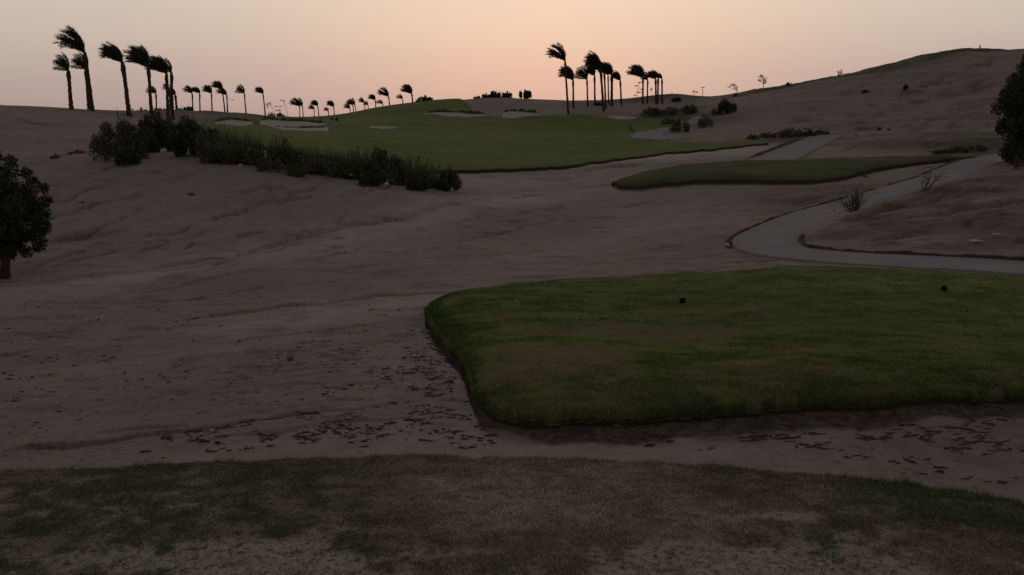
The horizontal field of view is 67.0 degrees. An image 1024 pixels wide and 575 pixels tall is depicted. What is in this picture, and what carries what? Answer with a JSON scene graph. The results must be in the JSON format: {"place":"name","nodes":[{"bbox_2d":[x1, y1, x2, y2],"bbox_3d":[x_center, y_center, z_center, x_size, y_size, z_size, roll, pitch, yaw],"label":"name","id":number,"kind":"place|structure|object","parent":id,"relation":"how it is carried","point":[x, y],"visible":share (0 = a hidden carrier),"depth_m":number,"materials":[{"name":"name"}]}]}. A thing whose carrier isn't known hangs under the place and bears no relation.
{"place":"outdoors","nodes":[
{"label":"outdoors","id":0,"kind":"place"},
{"bbox_2d":[0,48,1023,502],"bbox_3d":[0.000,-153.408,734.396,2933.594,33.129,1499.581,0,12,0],"label":"ground","id":1,"kind":"structure","parent":0,"point":[248,254],"depth_m":20.39,"materials":[{"name":"beige sand"}]},
{"bbox_2d":[0,151,53,278],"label":"tree","id":2,"kind":"object","parent":1,"relation":"on","point":[21,204],"visible":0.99,"depth_m":18.77,"materials":[{"name":"green plant"}]},
{"bbox_2d":[52,52,73,109],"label":"palm tree","id":3,"kind":"object","parent":1,"relation":"on","point":[62,63],"visible":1,"depth_m":70.40,"materials":[{"name":"green plant"}]},
{"bbox_2d":[52,25,94,110],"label":"palm tree","id":4,"kind":"object","parent":1,"relation":"on","point":[77,43],"visible":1,"depth_m":70.66,"materials":[{"name":"green plant"}]},
{"bbox_2d":[66,149,85,154],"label":"dry tuft","id":5,"kind":"object","parent":1,"relation":"on","point":[76,151],"visible":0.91,"depth_m":38.53,"materials":[{"name":"brown plant"}]},
{"bbox_2d":[69,52,89,109],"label":"palm tree","id":6,"kind":"object","parent":1,"relation":"on","point":[78,60],"visible":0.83,"depth_m":76.08,"materials":[{"name":"green plant"}]},
{"bbox_2d":[98,41,131,115],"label":"palm tree","id":7,"kind":"object","parent":1,"relation":"on","point":[112,52],"visible":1,"depth_m":71.02,"materials":[{"name":"green plant"}]},
{"bbox_2d":[87,108,149,161],"bbox_3d":[-17.673,-6.914,34.854,2.829,2.569,1.918,3,13,13],"label":"shrub","id":8,"kind":"object","parent":1,"relation":"on","point":[121,138],"visible":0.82,"depth_m":34.52,"materials":[{"name":"green plant"}]},
{"bbox_2d":[114,144,141,165],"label":"shrub","id":9,"kind":"object","parent":1,"relation":"on","point":[129,155],"visible":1,"depth_m":33.56,"materials":[{"name":"green plant"}]},
{"bbox_2d":[123,44,152,117],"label":"palm tree","id":10,"kind":"object","parent":1,"relation":"on","point":[139,55],"visible":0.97,"depth_m":73.08,"materials":[{"name":"green plant"}]},
{"bbox_2d":[145,86,156,108],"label":"palm tree","id":11,"kind":"object","parent":1,"relation":"on","point":[154,90],"visible":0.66,"depth_m":104.76,"materials":[{"name":"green plant"}]},
{"bbox_2d":[135,104,174,152],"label":"shrub","id":12,"kind":"object","parent":1,"relation":"on","point":[158,130],"visible":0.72,"depth_m":37.79,"materials":[{"name":"green plant"}]},
{"bbox_2d":[143,54,169,119],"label":"palm tree","id":13,"kind":"object","parent":1,"relation":"on","point":[157,63],"visible":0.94,"depth_m":76.91,"materials":[{"name":"green plant"}]},
{"bbox_2d":[158,58,174,119],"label":"palm tree","id":14,"kind":"object","parent":1,"relation":"on","point":[169,68],"visible":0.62,"depth_m":78.31,"materials":[{"name":"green plant"}]},
{"bbox_2d":[162,84,170,109],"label":"palm tree","id":15,"kind":"object","parent":1,"relation":"on","point":[164,86],"visible":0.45,"depth_m":93.16,"materials":[{"name":"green plant"}]},
{"bbox_2d":[173,89,177,109],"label":"palm tree","id":16,"kind":"object","parent":1,"relation":"on","point":[175,97],"visible":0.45,"depth_m":95.17,"materials":[{"name":"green plant"}]},
{"bbox_2d":[178,104,193,110],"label":"bush","id":17,"kind":"object","parent":1,"relation":"on","point":[188,108],"visible":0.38,"depth_m":110.73,"materials":[{"name":"green plant"}]},
{"bbox_2d":[182,85,193,109],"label":"palm tree","id":18,"kind":"object","parent":1,"relation":"on","point":[188,89],"visible":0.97,"depth_m":118.38,"materials":[{"name":"green plant"}]},
{"bbox_2d":[169,106,219,157],"bbox_3d":[-14.747,-7.280,36.021,2.073,2.524,2.896,0,12,1],"label":"shrub","id":19,"kind":"object","parent":1,"relation":"on","point":[183,130],"visible":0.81,"depth_m":35.34,"materials":[{"name":"green plant"}]},
{"bbox_2d":[192,86,200,110],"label":"palm tree","id":20,"kind":"object","parent":1,"relation":"on","point":[195,89],"visible":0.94,"depth_m":120.25,"materials":[{"name":"green plant"}]},
{"bbox_2d":[201,85,212,110],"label":"palm tree","id":21,"kind":"object","parent":1,"relation":"on","point":[207,88],"visible":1,"depth_m":122.18,"materials":[{"name":"green plant"}]},
{"bbox_2d":[198,145,224,163],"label":"shrub","id":22,"kind":"object","parent":1,"relation":"on","point":[209,153],"visible":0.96,"depth_m":34.35,"materials":[{"name":"green plant"}]},
{"bbox_2d":[211,80,225,111],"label":"palm tree","id":23,"kind":"object","parent":1,"relation":"on","point":[217,84],"visible":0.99,"depth_m":123.89,"materials":[{"name":"green plant"}]},
{"bbox_2d":[214,87,227,111],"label":"palm tree","id":24,"kind":"object","parent":1,"relation":"on","point":[219,91],"visible":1,"depth_m":124.08,"materials":[{"name":"green plant"}]},
{"bbox_2d":[185,123,259,164],"bbox_3d":[-12.935,-6.415,34.797,3.471,2.196,2.040,0,12,1],"label":"shrub","id":25,"kind":"object","parent":1,"relation":"on","point":[229,158],"visible":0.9,"depth_m":34.68,"materials":[{"name":"green plant"}]},
{"bbox_2d":[234,85,246,112],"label":"palm tree","id":26,"kind":"object","parent":1,"relation":"on","point":[239,89],"visible":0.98,"depth_m":127.84,"materials":[{"name":"green plant"}]},
{"bbox_2d":[212,133,290,165],"bbox_3d":[-11.864,-6.232,35.318,3.537,1.774,2.024,0,12,0],"label":"shrub","id":27,"kind":"object","parent":1,"relation":"on","point":[256,155],"visible":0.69,"depth_m":35.05,"materials":[{"name":"green plant"}]},
{"bbox_2d":[255,86,265,114],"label":"palm tree","id":28,"kind":"object","parent":1,"relation":"on","point":[259,90],"visible":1,"depth_m":130.99,"materials":[{"name":"green plant"}]},
{"bbox_2d":[255,156,281,171],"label":"shrub","id":29,"kind":"object","parent":1,"relation":"on","point":[264,164],"visible":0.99,"depth_m":34.27,"materials":[{"name":"green plant"}]},
{"bbox_2d":[267,136,302,168],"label":"shrub","id":30,"kind":"object","parent":1,"relation":"on","point":[285,159],"visible":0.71,"depth_m":35.54,"materials":[{"name":"green plant"}]},
{"bbox_2d":[282,163,313,176],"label":"shrub","id":31,"kind":"object","parent":1,"relation":"on","point":[296,172],"visible":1,"depth_m":34.44,"materials":[{"name":"green plant"}]},
{"bbox_2d":[281,142,338,175],"bbox_3d":[-9.538,-5.995,36.025,3.280,1.734,1.928,2,13,9],"label":"shrub","id":32,"kind":"object","parent":1,"relation":"on","point":[311,160],"visible":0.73,"depth_m":35.86,"materials":[{"name":"green plant"}]},
{"bbox_2d":[300,148,365,178],"bbox_3d":[-8.411,-5.777,36.354,3.475,1.581,1.988,2,12,8],"label":"shrub","id":33,"kind":"object","parent":1,"relation":"on","point":[335,172],"visible":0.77,"depth_m":35.97,"materials":[{"name":"green plant"}]},
{"bbox_2d":[327,144,388,179],"bbox_3d":[-7.194,-5.848,36.719,3.329,1.923,1.989,-3,13,-13],"label":"shrub","id":34,"kind":"object","parent":1,"relation":"on","point":[359,175],"visible":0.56,"depth_m":36.33,"materials":[{"name":"green plant"}]},
{"bbox_2d":[359,169,383,186],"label":"shrub","id":35,"kind":"object","parent":1,"relation":"on","point":[371,179],"visible":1,"depth_m":34.87,"materials":[{"name":"green plant"}]},
{"bbox_2d":[362,142,403,182],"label":"shrub","id":36,"kind":"object","parent":1,"relation":"on","point":[385,154],"visible":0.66,"depth_m":36.71,"materials":[{"name":"green plant"}]},
{"bbox_2d":[372,153,433,185],"bbox_3d":[-5.135,-5.500,36.683,3.048,1.809,1.744,-4,13,-16],"label":"shrub","id":37,"kind":"object","parent":1,"relation":"on","point":[406,176],"visible":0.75,"depth_m":36.46,"materials":[{"name":"green plant"}]},
{"bbox_2d":[405,174,430,190],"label":"shrub","id":38,"kind":"object","parent":1,"relation":"on","point":[414,183],"visible":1,"depth_m":34.95,"materials":[{"name":"green plant"}]},
{"bbox_2d":[415,95,433,101],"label":"bush","id":39,"kind":"object","parent":1,"relation":"on","point":[424,98],"visible":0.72,"depth_m":138.46,"materials":[{"name":"green plant"}]},
{"bbox_2d":[404,161,451,188],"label":"shrub","id":40,"kind":"object","parent":1,"relation":"on","point":[433,182],"visible":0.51,"depth_m":37.02,"materials":[{"name":"green plant"}]},
{"bbox_2d":[436,166,462,190],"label":"shrub","id":41,"kind":"object","parent":1,"relation":"on","point":[455,181],"visible":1,"depth_m":37.04,"materials":[{"name":"green plant"}]},
{"bbox_2d":[195,98,768,173],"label":"fairway","id":42,"kind":"structure","parent":1,"relation":"on","point":[489,143],"depth_m":66.28,"materials":[{"name":"green plant"}]},
{"bbox_2d":[215,119,252,125],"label":"bunker","id":43,"kind":"object","parent":42,"relation":"on","point":[235,122],"visible":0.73,"depth_m":83.95},
{"bbox_2d":[215,116,252,121],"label":"bunker rim","id":44,"kind":"object","parent":42,"relation":"on","point":[229,118],"visible":0.95,"depth_m":86.69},
{"bbox_2d":[259,116,322,122],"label":"bunker rim","id":45,"kind":"object","parent":42,"relation":"on","point":[290,119],"visible":0.55,"depth_m":93.31,"materials":[{"name":"green plant"}]},
{"bbox_2d":[259,119,326,127],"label":"bunker","id":46,"kind":"object","parent":42,"relation":"on","point":[275,123],"visible":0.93,"depth_m":88.98},
{"bbox_2d":[289,98,299,116],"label":"palm tree","id":47,"kind":"object","parent":42,"relation":"on","point":[293,101],"visible":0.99,"depth_m":143.67,"materials":[{"name":"green plant"}]},
{"bbox_2d":[295,97,303,116],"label":"palm tree","id":48,"kind":"object","parent":42,"relation":"on","point":[299,101],"visible":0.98,"depth_m":143.84,"materials":[{"name":"green plant"}]},
{"bbox_2d":[271,126,328,131],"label":"bunker","id":49,"kind":"object","parent":42,"relation":"on","point":[324,129],"visible":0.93,"depth_m":67.86},
{"bbox_2d":[276,125,323,127],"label":"bunker rim","id":50,"kind":"object","parent":42,"relation":"on","point":[305,127],"visible":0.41,"depth_m":82.77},
{"bbox_2d":[310,100,318,115],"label":"palm tree","id":51,"kind":"object","parent":42,"relation":"on","point":[314,102],"visible":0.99,"depth_m":142.91,"materials":[{"name":"green plant"}]},
{"bbox_2d":[326,100,334,114],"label":"palm tree","id":52,"kind":"object","parent":42,"relation":"on","point":[330,103],"visible":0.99,"depth_m":143.04,"materials":[{"name":"green plant"}]},
{"bbox_2d":[376,87,389,104],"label":"palm tree","id":53,"kind":"object","parent":42,"relation":"on","point":[384,93],"visible":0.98,"depth_m":142.24,"materials":[{"name":"green plant"}]},
{"bbox_2d":[369,126,397,129],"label":"bunker","id":54,"kind":"object","parent":42,"relation":"on","point":[380,127],"visible":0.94,"depth_m":88.02},
{"bbox_2d":[400,84,412,101],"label":"palm tree","id":55,"kind":"object","parent":42,"relation":"on","point":[407,88],"visible":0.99,"depth_m":140.32,"materials":[{"name":"green plant"}]},
{"bbox_2d":[424,112,486,117],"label":"bunker","id":56,"kind":"object","parent":42,"relation":"on","point":[457,114],"visible":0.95,"depth_m":108.80},
{"bbox_2d":[428,109,484,113],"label":"bunker rim","id":57,"kind":"object","parent":42,"relation":"on","point":[460,111],"visible":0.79,"depth_m":112.00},
{"bbox_2d":[502,111,538,118],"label":"bunker","id":58,"kind":"object","parent":42,"relation":"on","point":[512,114],"visible":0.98,"depth_m":104.82},
{"bbox_2d":[608,116,634,119],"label":"bunker","id":59,"kind":"object","parent":42,"relation":"on","point":[623,117],"visible":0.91,"depth_m":97.72},
{"bbox_2d":[489,90,500,97],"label":"bush","id":60,"kind":"object","parent":1,"relation":"on","point":[493,94],"visible":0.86,"depth_m":141.14,"materials":[{"name":"green plant"}]},
{"bbox_2d":[501,91,512,97],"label":"bush","id":61,"kind":"object","parent":1,"relation":"on","point":[507,95],"visible":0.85,"depth_m":141.12,"materials":[{"name":"green plant"}]},
{"bbox_2d":[2,290,1023,483],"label":"debris","id":62,"kind":"object","parent":1,"relation":"on","point":[442,352],"visible":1,"depth_m":9.21,"materials":[{"name":"brown"}]},
{"bbox_2d":[502,108,536,112],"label":"bunker rim","id":63,"kind":"object","parent":1,"relation":"on","point":[525,110],"visible":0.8,"depth_m":108.01,"materials":[{"name":"green plant"}]},
{"bbox_2d":[523,90,531,98],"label":"shrub","id":64,"kind":"object","parent":1,"relation":"on","point":[527,94],"visible":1,"depth_m":136.54,"materials":[{"name":"green plant"}]},
{"bbox_2d":[544,42,569,113],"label":"palm tree","id":65,"kind":"object","parent":1,"relation":"on","point":[561,54],"visible":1,"depth_m":102.61,"materials":[{"name":"green plant"}]},
{"bbox_2d":[557,66,574,107],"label":"palm tree","id":66,"kind":"object","parent":1,"relation":"on","point":[570,75],"visible":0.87,"depth_m":112.11,"materials":[{"name":"green plant"}]},
{"bbox_2d":[574,66,588,106],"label":"palm tree","id":67,"kind":"object","parent":1,"relation":"on","point":[580,73],"visible":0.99,"depth_m":113.10,"materials":[{"name":"green plant"}]},
{"bbox_2d":[584,66,595,101],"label":"palm tree","id":68,"kind":"object","parent":1,"relation":"on","point":[591,72],"visible":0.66,"depth_m":115.82,"materials":[{"name":"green plant"}]},
{"bbox_2d":[582,50,604,110],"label":"palm tree","id":69,"kind":"object","parent":1,"relation":"on","point":[593,60],"visible":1,"depth_m":103.79,"materials":[{"name":"green plant"}]},
{"bbox_2d":[589,61,606,108],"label":"palm tree","id":70,"kind":"object","parent":1,"relation":"on","point":[603,68],"visible":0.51,"depth_m":108.30,"materials":[{"name":"green plant"}]},
{"bbox_2d":[596,71,609,104],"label":"palm tree","id":71,"kind":"object","parent":1,"relation":"on","point":[608,86],"visible":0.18,"depth_m":114.16,"materials":[{"name":"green plant"}]},
{"bbox_2d":[598,62,613,105],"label":"palm tree","id":72,"kind":"object","parent":1,"relation":"on","point":[609,70],"visible":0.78,"depth_m":110.94,"materials":[{"name":"green plant"}]},
{"bbox_2d":[610,70,622,104],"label":"palm tree","id":73,"kind":"object","parent":1,"relation":"on","point":[616,75],"visible":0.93,"depth_m":113.09,"materials":[{"name":"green plant"}]},
{"bbox_2d":[624,64,644,103],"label":"palm tree","id":74,"kind":"object","parent":1,"relation":"on","point":[636,70],"visible":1,"depth_m":112.76,"materials":[{"name":"green plant"}]},
{"bbox_2d":[640,71,648,103],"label":"palm tree","id":75,"kind":"object","parent":1,"relation":"on","point":[646,78],"visible":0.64,"depth_m":114.08,"materials":[{"name":"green plant"}]},
{"bbox_2d":[644,70,656,104],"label":"palm tree","id":76,"kind":"object","parent":1,"relation":"on","point":[652,74],"visible":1,"depth_m":110.16,"materials":[{"name":"green plant"}]},
{"bbox_2d":[641,105,659,115],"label":"shrub","id":77,"kind":"object","parent":1,"relation":"on","point":[652,111],"visible":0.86,"depth_m":96.54,"materials":[{"name":"green plant"}]},
{"bbox_2d":[652,69,658,103],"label":"palm tree","id":78,"kind":"object","parent":1,"relation":"on","point":[657,87],"visible":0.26,"depth_m":113.29,"materials":[{"name":"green plant"}]},
{"bbox_2d":[630,118,683,132],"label":"fairway","id":79,"kind":"structure","parent":1,"relation":"on","point":[640,125],"depth_m":89.32,"materials":[{"name":"green plant"}]},
{"bbox_2d":[656,72,662,103],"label":"palm tree","id":80,"kind":"object","parent":1,"relation":"on","point":[659,75],"visible":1,"depth_m":110.31,"materials":[{"name":"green plant"}]},
{"bbox_2d":[660,117,673,123],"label":"shrub","id":81,"kind":"object","parent":1,"relation":"on","point":[668,120],"visible":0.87,"depth_m":87.92,"materials":[{"name":"green plant"}]},
{"bbox_2d":[657,105,681,114],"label":"shrub","id":82,"kind":"object","parent":1,"relation":"on","point":[672,110],"visible":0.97,"depth_m":94.91,"materials":[{"name":"green plant"}]},
{"bbox_2d":[671,97,681,101],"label":"bush","id":83,"kind":"object","parent":1,"relation":"on","point":[677,99],"visible":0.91,"depth_m":114.27,"materials":[{"name":"green plant"}]},
{"bbox_2d":[668,116,689,132],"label":"shrub","id":84,"kind":"object","parent":1,"relation":"on","point":[677,126],"visible":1,"depth_m":76.40,"materials":[{"name":"green plant"}]},
{"bbox_2d":[680,103,699,113],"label":"shrub","id":85,"kind":"object","parent":1,"relation":"on","point":[692,109],"visible":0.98,"depth_m":92.19,"materials":[{"name":"green plant"}]},
{"bbox_2d":[697,110,713,127],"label":"shrub","id":86,"kind":"object","parent":1,"relation":"on","point":[703,121],"visible":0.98,"depth_m":78.94,"materials":[{"name":"green plant"}]},
{"bbox_2d":[423,265,1023,428],"bbox_3d":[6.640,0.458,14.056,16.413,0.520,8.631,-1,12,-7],"label":"grass","id":87,"kind":"structure","parent":1,"relation":"on","point":[753,406],"depth_m":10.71,"materials":[{"name":"green plant"}]},
{"bbox_2d":[717,95,736,114],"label":"shrub","id":88,"kind":"object","parent":1,"relation":"on","point":[725,106],"visible":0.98,"depth_m":86.18,"materials":[{"name":"green plant"}]},
{"bbox_2d":[759,131,777,137],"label":"plant","id":89,"kind":"object","parent":1,"relation":"on","point":[767,135],"visible":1,"depth_m":66.86,"materials":[{"name":"green plant"}]},
{"bbox_2d":[776,126,800,137],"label":"plant","id":90,"kind":"object","parent":1,"relation":"on","point":[787,133],"visible":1,"depth_m":66.72,"materials":[{"name":"green plant"}]},
{"bbox_2d":[612,155,968,188],"bbox_3d":[16.711,-6.312,44.486,22.163,2.287,8.556,0,12,0],"label":"grass strip","id":91,"kind":"object","parent":1,"relation":"on","point":[800,171],"depth_m":43.23,"materials":[{"name":"green plant"}]},
{"bbox_2d":[796,127,819,136],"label":"plant","id":92,"kind":"object","parent":1,"relation":"on","point":[808,132],"visible":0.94,"depth_m":67.05,"materials":[{"name":"green plant"}]},
{"bbox_2d":[814,129,829,134],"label":"plant","id":93,"kind":"object","parent":1,"relation":"on","point":[823,132],"visible":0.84,"depth_m":67.39,"materials":[{"name":"green plant"}]},
{"bbox_2d":[831,186,870,211],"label":"bare shrub","id":94,"kind":"object","parent":1,"relation":"on","point":[856,203],"visible":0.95,"depth_m":28.40,"materials":[{"name":"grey plant"}]},
{"bbox_2d":[919,163,945,191],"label":"bare shrub","id":95,"kind":"object","parent":1,"relation":"on","point":[935,178],"visible":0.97,"depth_m":31.48,"materials":[{"name":"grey plant"}]},
{"bbox_2d":[929,148,955,153],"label":"plant","id":96,"kind":"object","parent":1,"relation":"on","point":[940,151],"visible":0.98,"depth_m":50.48,"materials":[{"name":"green plant"}]},
{"bbox_2d":[948,145,969,152],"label":"plant","id":97,"kind":"object","parent":1,"relation":"on","point":[963,149],"visible":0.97,"depth_m":51.02,"materials":[{"name":"green plant"}]},
{"bbox_2d":[968,144,988,150],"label":"plant","id":98,"kind":"object","parent":1,"relation":"on","point":[973,148],"visible":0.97,"depth_m":51.05,"materials":[{"name":"green plant"}]},
{"bbox_2d":[989,54,1023,164],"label":"tree","id":99,"kind":"object","parent":1,"relation":"on","point":[1010,102],"visible":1,"depth_m":41.09,"materials":[{"name":"green plant"}]},
{"bbox_2d":[1007,156,1022,168],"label":"bare shrub","id":100,"kind":"object","parent":1,"relation":"on","point":[1014,163],"visible":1,"depth_m":40.07,"materials":[{"name":"grey plant"}]},
{"bbox_2d":[0,448,1023,574],"bbox_3d":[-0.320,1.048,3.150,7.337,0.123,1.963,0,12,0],"label":"grass","id":101,"kind":"structure","parent":0,"point":[887,486],"depth_m":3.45,"materials":[{"name":"green plant"}]},
{"bbox_2d":[0,0,1023,116],"label":"sky","id":102,"kind":"structure","parent":0,"point":[337,51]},
{"bbox_2d":[630,115,713,141],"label":"sand bunker","id":103,"kind":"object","parent":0,"point":[655,134],"depth_m":75.62},
{"bbox_2d":[746,135,843,159],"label":"cart path","id":104,"kind":"structure","parent":0,"point":[802,148],"depth_m":55.48,"materials":[{"name":"concrete"}]},
{"bbox_2d":[747,138,803,158],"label":"kerb","id":105,"kind":"structure","parent":104,"relation":"on","point":[772,148],"depth_m":55.59,"materials":[{"name":"grey concrete"}]},
{"bbox_2d":[731,154,1023,275],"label":"cart path","id":106,"kind":"structure","parent":0,"point":[776,238],"depth_m":22.86,"materials":[{"name":"concrete"}]},
{"bbox_2d":[725,156,977,248],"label":"kerb","id":107,"kind":"structure","parent":106,"relation":"on","point":[729,239],"depth_m":31.83,"materials":[{"name":"grey concrete"}]},
{"bbox_2d":[798,234,1023,260],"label":"kerb","id":108,"kind":"structure","parent":106,"relation":"on","point":[805,244],"depth_m":20.17,"materials":[{"name":"grey concrete"}]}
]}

